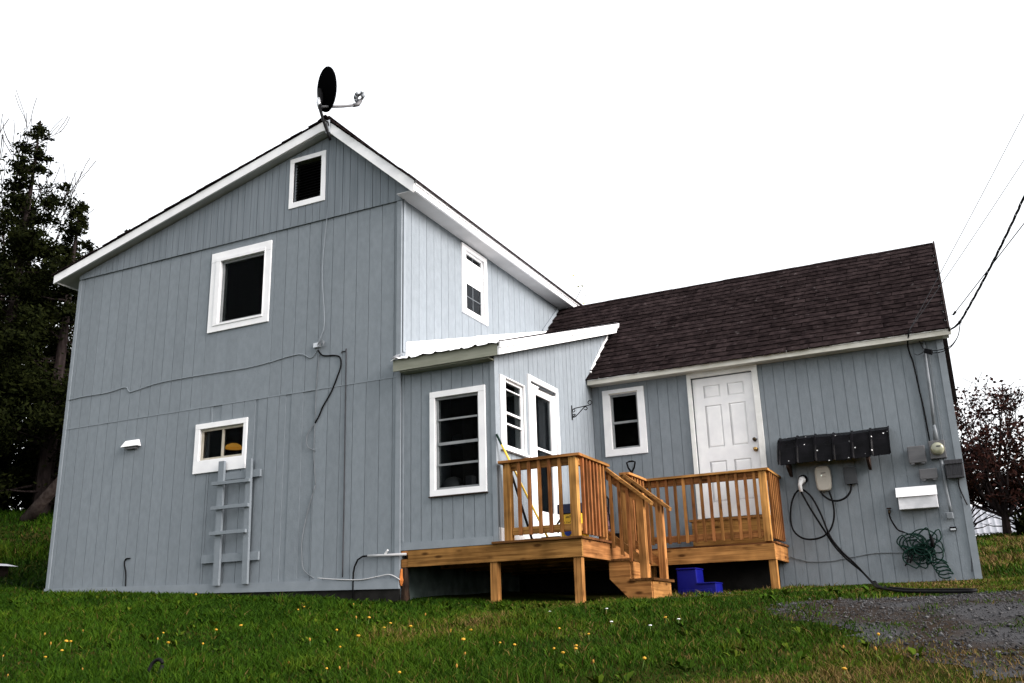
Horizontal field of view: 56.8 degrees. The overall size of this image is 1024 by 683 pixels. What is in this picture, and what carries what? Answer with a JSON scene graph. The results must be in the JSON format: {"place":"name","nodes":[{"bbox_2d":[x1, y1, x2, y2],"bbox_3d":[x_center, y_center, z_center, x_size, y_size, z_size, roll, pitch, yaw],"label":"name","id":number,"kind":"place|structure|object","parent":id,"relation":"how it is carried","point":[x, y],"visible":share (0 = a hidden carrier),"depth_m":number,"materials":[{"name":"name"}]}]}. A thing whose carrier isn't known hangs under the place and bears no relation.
{"place":"outdoors","nodes":[
{"label":"outdoors","id":0,"kind":"place"},
{"bbox_2d":[0,506,1023,682],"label":"ground","id":1,"kind":"structure","parent":0,"point":[521,595],"depth_m":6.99,"materials":[{"name":"green plant"}]},
{"bbox_2d":[0,564,17,578],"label":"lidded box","id":2,"kind":"object","parent":1,"relation":"on","point":[4,568],"visible":0.68,"depth_m":18.14,"materials":[{"name":"white plastic"}]},
{"bbox_2d":[9,445,58,509],"bbox_3d":[-12.854,3.937,28.189,3.703,2.503,3.130,2,-17,-12],"label":"bush","id":3,"kind":"object","parent":1,"relation":"on","point":[26,505],"visible":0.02,"depth_m":27.32,"materials":[{"name":"green plant"}]},
{"bbox_2d":[0,211,74,509],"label":"cedar tree","id":4,"kind":"object","parent":1,"relation":"on","point":[16,502],"visible":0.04,"depth_m":28.19,"materials":[{"name":"green plant"}]},
{"bbox_2d":[19,477,57,521],"bbox_3d":[-11.436,3.501,24.009,2.632,2.418,0.330,-9,-18,22],"label":"fallen log","id":5,"kind":"object","parent":1,"relation":"on","point":[34,510],"visible":0.43,"depth_m":23.95,"materials":[{"name":"brown wood"}]},
{"bbox_2d":[0,120,84,488],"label":"cedar tree","id":6,"kind":"object","parent":1,"relation":"on","point":[19,241],"visible":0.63,"depth_m":27.21,"materials":[{"name":"green plant"}]},
{"bbox_2d":[0,90,95,298],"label":"bare tree","id":7,"kind":"object","parent":1,"relation":"on","point":[67,191],"visible":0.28,"depth_m":37.78,"materials":[{"name":"brown plant"}]},
{"bbox_2d":[0,200,99,512],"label":"cedar tree","id":8,"kind":"object","parent":1,"relation":"on","point":[28,380],"visible":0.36,"depth_m":26.01,"materials":[{"name":"green plant"}]},
{"bbox_2d":[22,229,129,444],"bbox_3d":[-12.461,0.873,30.929,7.910,10.202,9.082,3,-17,-14],"label":"cedar tree","id":9,"kind":"object","parent":1,"relation":"on","point":[68,348],"depth_m":27.03,"materials":[{"name":"green plant"}]},
{"bbox_2d":[148,658,163,676],"bbox_3d":[-2.434,2.232,6.475,0.134,0.133,0.065,-10,-19,24],"label":"rubber loop","id":10,"kind":"object","parent":1,"relation":"on","point":[154,661],"visible":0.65,"depth_m":6.49,"materials":[{"name":"black rubber"}]},
{"bbox_2d":[399,568,409,600],"bbox_3d":[-1.287,3.218,11.429,0.166,0.953,0.164,-10,-19,24],"label":"corner post","id":11,"kind":"object","parent":1,"relation":"on","point":[404,581],"visible":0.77,"depth_m":11.47,"materials":[{"name":"brown wood"}]},
{"bbox_2d":[0,585,924,682],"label":"lawn weeds","id":12,"kind":"object","parent":1,"relation":"on","point":[679,663],"visible":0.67,"depth_m":8.38,"materials":[{"name":"green plant"}]},
{"bbox_2d":[44,115,981,601],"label":"house","id":13,"kind":"structure","parent":1,"relation":"on","point":[446,321],"depth_m":13.40,"materials":[{"name":"grey wood"}]},
{"bbox_2d":[124,558,130,585],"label":"cable","id":14,"kind":"object","parent":13,"relation":"attached to","point":[125,569],"visible":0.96,"depth_m":13.49,"materials":[{"name":"black rubber"}]},
{"bbox_2d":[121,439,140,449],"bbox_3d":[-5.635,1.522,14.011,0.337,0.135,0.081,-10,-19,24],"label":"dryer vent","id":15,"kind":"object","parent":13,"relation":"attached to","point":[130,444],"visible":1,"depth_m":13.99,"materials":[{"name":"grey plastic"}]},
{"bbox_2d":[67,349,317,400],"bbox_3d":[-4.828,0.540,13.924,4.840,0.147,0.013,-10,-19,24],"label":"cable","id":16,"kind":"object","parent":13,"relation":"attached to","point":[194,376],"visible":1,"depth_m":13.83,"materials":[{"name":"grey rubber"}]},
{"bbox_2d":[192,417,247,474],"bbox_3d":[-3.913,1.557,13.611,1.295,0.954,0.794,-10,-19,24],"label":"window","id":17,"kind":"structure","parent":13,"relation":"in","point":[235,459],"depth_m":13.36,"materials":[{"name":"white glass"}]},
{"bbox_2d":[201,458,261,585],"bbox_3d":[-3.810,2.429,12.799,0.985,1.675,0.117,-10,-19,24],"label":"ladder","id":18,"kind":"object","parent":13,"relation":"attached to","point":[218,557],"visible":1,"depth_m":12.76,"materials":[{"name":"grey wood"}]},
{"bbox_2d":[225,443,241,449],"bbox_3d":[-4.003,1.502,13.634,0.270,0.075,0.270,-10,-19,24],"label":"lamp shade","id":19,"kind":"object","parent":13,"relation":"attached to","point":[233,446],"visible":0.92,"depth_m":13.61,"materials":[{"name":"orange"}]},
{"bbox_2d":[207,240,272,333],"bbox_3d":[-3.861,-0.689,14.034,1.328,1.480,0.476,-10,-19,24],"label":"window","id":20,"kind":"structure","parent":13,"relation":"in","point":[249,280],"depth_m":14.13,"materials":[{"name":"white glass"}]},
{"bbox_2d":[301,485,315,578],"bbox_3d":[-2.635,2.462,12.265,0.218,1.186,0.012,-10,-19,24],"label":"cable","id":21,"kind":"object","parent":13,"relation":"attached to","point":[302,535],"visible":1,"depth_m":12.28,"materials":[{"name":"grey metal"}]},
{"bbox_2d":[306,423,314,450],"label":"cable","id":22,"kind":"object","parent":13,"relation":"attached to","point":[306,437],"visible":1,"depth_m":12.65,"materials":[{"name":"grey rubber"}]},
{"bbox_2d":[313,354,319,483],"bbox_3d":[-2.619,1.014,12.675,0.053,1.796,0.010,-10,-19,24],"label":"cable","id":23,"kind":"object","parent":13,"relation":"attached to","point":[315,416],"visible":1,"depth_m":12.69,"materials":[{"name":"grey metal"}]},
{"bbox_2d":[313,340,324,347],"bbox_3d":[-2.634,0.037,12.939,0.186,0.113,0.047,-10,-19,24],"label":"splitter box","id":24,"kind":"object","parent":13,"relation":"attached to","point":[316,345],"visible":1,"depth_m":12.93,"materials":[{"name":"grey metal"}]},
{"bbox_2d":[317,148,333,342],"bbox_3d":[-2.619,-1.396,13.352,0.184,2.934,0.012,-10,-19,24],"label":"cable","id":25,"kind":"object","parent":13,"relation":"attached to","point":[322,268],"visible":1,"depth_m":13.24,"materials":[{"name":"grey rubber"}]},
{"bbox_2d":[315,350,341,422],"bbox_3d":[-2.464,0.572,12.719,0.411,1.024,0.020,-10,-19,24],"label":"cable","id":26,"kind":"object","parent":13,"relation":"attached to","point":[334,382],"visible":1,"depth_m":12.67,"materials":[{"name":"black rubber"}]},
{"bbox_2d":[316,66,364,139],"bbox_3d":[-2.602,-3.407,13.988,0.603,1.234,0.643,-10,-19,24],"label":"satellite dish","id":27,"kind":"object","parent":13,"relation":"attached to","point":[326,89],"visible":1,"depth_m":13.81,"materials":[{"name":"metal"}]},
{"bbox_2d":[341,349,346,576],"bbox_3d":[-2.210,1.526,12.316,0.113,2.994,0.014,-10,-19,24],"label":"conduit rod","id":28,"kind":"object","parent":13,"relation":"attached to","point":[344,459],"visible":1,"depth_m":12.29,"materials":[{"name":"plastic"}]},
{"bbox_2d":[317,574,399,580],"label":"cable","id":29,"kind":"object","parent":13,"relation":"attached to","point":[360,579],"visible":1,"depth_m":11.68,"materials":[{"name":"grey plastic"}]},
{"bbox_2d":[352,549,406,599],"bbox_3d":[-1.632,2.850,11.610,0.779,0.579,0.038,-10,-19,24],"label":"pipe","id":30,"kind":"object","parent":13,"relation":"attached to","point":[385,554],"visible":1,"depth_m":11.69,"materials":[{"name":"white plastic"}]},
{"bbox_2d":[428,385,487,497],"bbox_3d":[-0.643,1.240,11.697,0.807,1.327,0.170,-10,-19,24],"label":"window","id":31,"kind":"structure","parent":13,"relation":"in","point":[436,491],"depth_m":11.66,"materials":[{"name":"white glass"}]},
{"bbox_2d":[441,434,475,487],"bbox_3d":[-0.428,1.633,12.610,1.160,0.900,0.351,-10,-19,24],"label":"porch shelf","id":32,"kind":"object","parent":13,"relation":"attached to","point":[453,481],"visible":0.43,"depth_m":12.61,"materials":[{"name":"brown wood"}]},
{"bbox_2d":[461,242,487,325],"bbox_3d":[-0.621,-0.866,14.596,0.175,1.117,0.816,-10,-19,24],"label":"window","id":33,"kind":"structure","parent":13,"relation":"in","point":[474,305],"depth_m":14.64,"materials":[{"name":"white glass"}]},
{"bbox_2d":[461,374,561,537],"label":"door","id":34,"kind":"structure","parent":13,"relation":"in","point":[532,390],"depth_m":12.80,"materials":[{"name":"white wood"}]},
{"bbox_2d":[499,374,529,457],"bbox_3d":[-0.030,0.954,11.979,0.185,0.947,0.751,-10,-19,24],"label":"window","id":35,"kind":"structure","parent":13,"relation":"in","point":[519,397],"depth_m":12.13,"materials":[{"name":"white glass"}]},
{"bbox_2d":[571,400,591,419],"bbox_3d":[1.017,0.993,13.755,0.333,0.256,0.016,-10,-19,26],"label":"plant hook","id":36,"kind":"object","parent":13,"relation":"attached to","point":[579,407],"visible":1,"depth_m":13.77,"materials":[{"name":"metal"}]},
{"bbox_2d":[602,386,647,456],"bbox_3d":[1.803,1.300,14.514,0.937,1.341,0.470,-10,-19,24],"label":"window","id":37,"kind":"structure","parent":13,"relation":"in","point":[628,430],"depth_m":14.49,"materials":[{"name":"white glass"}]},
{"bbox_2d":[686,364,770,518],"bbox_3d":[3.103,1.442,13.604,1.040,2.167,0.115,-10,-19,24],"label":"door","id":38,"kind":"structure","parent":13,"relation":"in","point":[728,413],"depth_m":13.65,"materials":[{"name":"white metal"}]},
{"bbox_2d":[798,475,807,491],"bbox_3d":[3.960,1.929,12.906,0.126,0.242,0.148,-10,-19,24],"label":"charging plug","id":39,"kind":"object","parent":13,"relation":"attached to","point":[802,479],"visible":1,"depth_m":12.87,"materials":[{"name":"white plastic"}]},
{"bbox_2d":[790,489,976,592],"bbox_3d":[3.891,2.011,10.261,0.774,1.541,5.163,-3,-17,5],"label":"charging cable","id":40,"kind":"object","parent":39,"relation":"attached to","point":[909,590],"visible":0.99,"depth_m":12.27,"materials":[{"name":"black rubber"}]},
{"bbox_2d":[815,466,831,491],"bbox_3d":[4.217,1.857,12.834,0.210,0.340,0.096,-10,-19,24],"label":"car charger","id":41,"kind":"object","parent":13,"relation":"attached to","point":[823,478],"visible":1,"depth_m":12.79,"materials":[{"name":"white plastic"}]},
{"bbox_2d":[820,484,851,501],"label":"cable","id":42,"kind":"object","parent":41,"relation":"attached to","point":[839,500],"visible":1,"depth_m":12.63,"materials":[{"name":"black rubber"}]},
{"bbox_2d":[777,426,890,476],"bbox_3d":[4.324,1.467,12.754,1.460,0.564,0.320,-10,-19,24],"label":"awning","id":43,"kind":"object","parent":13,"relation":"attached to","point":[867,443],"visible":1,"depth_m":12.70,"materials":[{"name":"black plastic"}]},
{"bbox_2d":[790,552,903,561],"bbox_3d":[4.408,2.843,12.505,1.442,0.097,0.012,-10,-19,24],"label":"cable","id":44,"kind":"object","parent":13,"relation":"attached to","point":[849,557],"visible":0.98,"depth_m":12.48,"materials":[{"name":"black rubber"}]},
{"bbox_2d":[843,467,857,484],"bbox_3d":[4.532,1.798,12.677,0.155,0.225,0.110,-10,-19,24],"label":"junction box","id":45,"kind":"object","parent":13,"relation":"attached to","point":[850,475],"visible":1,"depth_m":12.63,"materials":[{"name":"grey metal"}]},
{"bbox_2d":[889,514,903,532],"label":"cable","id":46,"kind":"object","parent":13,"relation":"attached to","point":[894,524],"visible":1,"depth_m":12.29,"materials":[{"name":"black rubber"}]},
{"bbox_2d":[895,485,938,510],"bbox_3d":[5.231,2.012,12.237,0.492,0.290,0.156,-10,-19,24],"label":"mailbox","id":47,"kind":"object","parent":13,"relation":"attached to","point":[917,497],"visible":1,"depth_m":12.19,"materials":[{"name":"metal"}]},
{"bbox_2d":[907,445,926,464],"bbox_3d":[5.291,1.488,12.380,0.213,0.238,0.114,-10,-19,24],"label":"electrical box","id":48,"kind":"object","parent":13,"relation":"attached to","point":[916,454],"visible":1,"depth_m":12.33,"materials":[{"name":"grey plastic"}]},
{"bbox_2d":[907,330,929,440],"bbox_3d":[5.360,0.626,12.518,0.100,1.576,0.242,-10,-19,24],"label":"cable","id":49,"kind":"object","parent":13,"relation":"attached to","point":[918,387],"visible":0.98,"depth_m":12.61,"materials":[{"name":"black rubber"}]},
{"bbox_2d":[909,114,1023,329],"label":"overhead wire","id":50,"kind":"object","parent":49,"relation":"attached to","point":[968,220],"visible":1,"depth_m":12.59,"materials":[{"name":"plastic"}]},
{"bbox_2d":[896,527,953,578],"bbox_3d":[5.233,2.693,12.038,0.614,0.648,0.131,-10,-19,24],"label":"extension cord","id":51,"kind":"object","parent":13,"relation":"hanging from","point":[920,550],"visible":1,"depth_m":12.03,"materials":[{"name":"green rubber"}]},
{"bbox_2d":[919,468,937,480],"bbox_3d":[5.392,1.724,12.267,0.216,0.152,0.104,-10,-19,24],"label":"electrical box","id":52,"kind":"object","parent":13,"relation":"attached to","point":[928,473],"visible":1,"depth_m":12.23,"materials":[{"name":"grey plastic"}]},
{"bbox_2d":[922,341,951,511],"bbox_3d":[5.491,1.071,12.354,0.193,2.267,0.190,-10,-19,24],"label":"electric meter","id":53,"kind":"object","parent":13,"relation":"attached to","point":[937,449],"visible":1,"depth_m":12.29,"materials":[{"name":"grey plastic"}]},
{"bbox_2d":[946,512,953,518],"bbox_3d":[5.571,2.217,12.060,0.083,0.086,0.060,-10,-19,24],"label":"electrical box","id":54,"kind":"object","parent":13,"relation":"attached to","point":[949,515],"visible":1,"depth_m":12.03,"materials":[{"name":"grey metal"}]},
{"bbox_2d":[944,459,964,478],"bbox_3d":[5.664,1.635,12.127,0.214,0.234,0.152,-10,-19,24],"label":"electrical box","id":55,"kind":"object","parent":13,"relation":"attached to","point":[954,468],"visible":1,"depth_m":12.08,"materials":[{"name":"plastic"}]},
{"bbox_2d":[958,479,967,504],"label":"cable","id":56,"kind":"object","parent":55,"relation":"hanging from","point":[961,492],"visible":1,"depth_m":12.07,"materials":[{"name":"black rubber"}]},
{"bbox_2d":[909,160,1023,330],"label":"overhead wire","id":57,"kind":"object","parent":13,"relation":"attached to","point":[968,244],"visible":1,"depth_m":12.51,"materials":[{"name":"plastic"}]},
{"bbox_2d":[949,223,1023,315],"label":"guy wire","id":58,"kind":"object","parent":13,"relation":"attached to","point":[955,312],"visible":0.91,"depth_m":11.85,"materials":[{"name":"grey metal"}]},
{"bbox_2d":[951,195,1023,329],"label":"service drop","id":59,"kind":"object","parent":13,"relation":"attached to","point":[992,262],"visible":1,"depth_m":11.57,"materials":[{"name":"metal"}]},
{"bbox_2d":[915,323,960,354],"bbox_3d":[5.631,-0.019,12.530,0.648,0.360,0.056,-16,-22,40],"label":"cable splice","id":60,"kind":"object","parent":59,"relation":"hanging from","point":[928,351],"visible":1,"depth_m":12.52,"materials":[{"name":"black rubber"}]},
{"bbox_2d":[401,452,788,603],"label":"deck","id":61,"kind":"structure","parent":1,"relation":"on","point":[630,559],"depth_m":11.49,"materials":[{"name":"brown wood"}]},
{"bbox_2d":[513,476,536,538],"bbox_3d":[0.174,2.008,11.436,0.367,0.820,0.056,-7,-18,18],"label":"scraper","id":62,"kind":"object","parent":61,"relation":"on","point":[524,514],"visible":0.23,"depth_m":11.42,"materials":[{"name":"metal"}]},
{"bbox_2d":[495,434,561,537],"bbox_3d":[0.186,1.750,11.373,0.772,1.278,0.196,1,-17,-8],"label":"broom","id":63,"kind":"object","parent":61,"relation":"on","point":[508,458],"visible":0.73,"depth_m":11.32,"materials":[{"name":"wood"}]},
{"bbox_2d":[626,460,635,472],"bbox_3d":[1.780,2.398,13.814,0.210,1.328,0.100,-10,-19,24],"label":"shovel","id":64,"kind":"object","parent":61,"relation":"on","point":[629,469],"visible":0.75,"depth_m":13.94,"materials":[{"name":"black plastic"}]},
{"bbox_2d":[676,568,722,594],"bbox_3d":[2.408,3.148,12.128,0.509,0.482,0.370,-10,-19,24],"label":"step stool","id":65,"kind":"object","parent":1,"relation":"on","point":[691,579],"visible":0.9,"depth_m":12.04,"materials":[{"name":"blue plastic"}]},
{"bbox_2d":[957,424,1003,529],"bbox_3d":[11.882,3.660,25.804,3.153,3.690,2.859,-10,-19,24],"label":"bush","id":66,"kind":"object","parent":1,"relation":"on","point":[971,487],"visible":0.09,"depth_m":25.11,"materials":[{"name":"brown plant"}]},
{"bbox_2d":[953,372,1023,534],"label":"apple tree","id":67,"kind":"object","parent":1,"relation":"on","point":[981,454],"visible":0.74,"depth_m":22.90,"materials":[{"name":"brown plant"}]},
{"bbox_2d":[971,504,1021,534],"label":"shed","id":68,"kind":"structure","parent":1,"relation":"on","point":[993,522],"depth_m":29.40,"materials":[{"name":"white wood"}]},
{"bbox_2d":[972,414,1023,528],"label":"bush","id":69,"kind":"object","parent":1,"relation":"on","point":[1015,486],"visible":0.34,"depth_m":24.23,"materials":[{"name":"brown plant"}]},
{"bbox_2d":[1008,487,1023,535],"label":"bush","id":70,"kind":"object","parent":1,"relation":"on","point":[1019,527],"visible":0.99,"depth_m":22.10,"materials":[{"name":"brown plant"}]},
{"bbox_2d":[0,0,1023,535],"label":"sky","id":71,"kind":"structure","parent":0,"point":[624,148],"materials":[{"name":"white"}]},
{"bbox_2d":[557,503,588,536],"bbox_3d":[0.721,2.138,11.201,0.365,0.407,0.308,-10,-19,24],"label":"bucket","id":72,"kind":"object","parent":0,"point":[567,513],"visible":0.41,"depth_m":11.10,"materials":[{"name":"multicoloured plastic"}]},
{"bbox_2d":[606,495,619,540],"bbox_3d":[1.419,2.634,13.706,0.441,0.867,0.375,-10,-19,24],"label":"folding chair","id":73,"kind":"object","parent":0,"point":[609,525],"visible":0.23,"depth_m":13.66,"materials":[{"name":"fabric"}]},
{"bbox_2d":[675,589,1023,682],"bbox_3d":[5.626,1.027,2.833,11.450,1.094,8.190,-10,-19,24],"label":"driveway","id":74,"kind":"structure","parent":0,"point":[956,633],"depth_m":6.37,"materials":[{"name":"grey gravel"}]}
]}

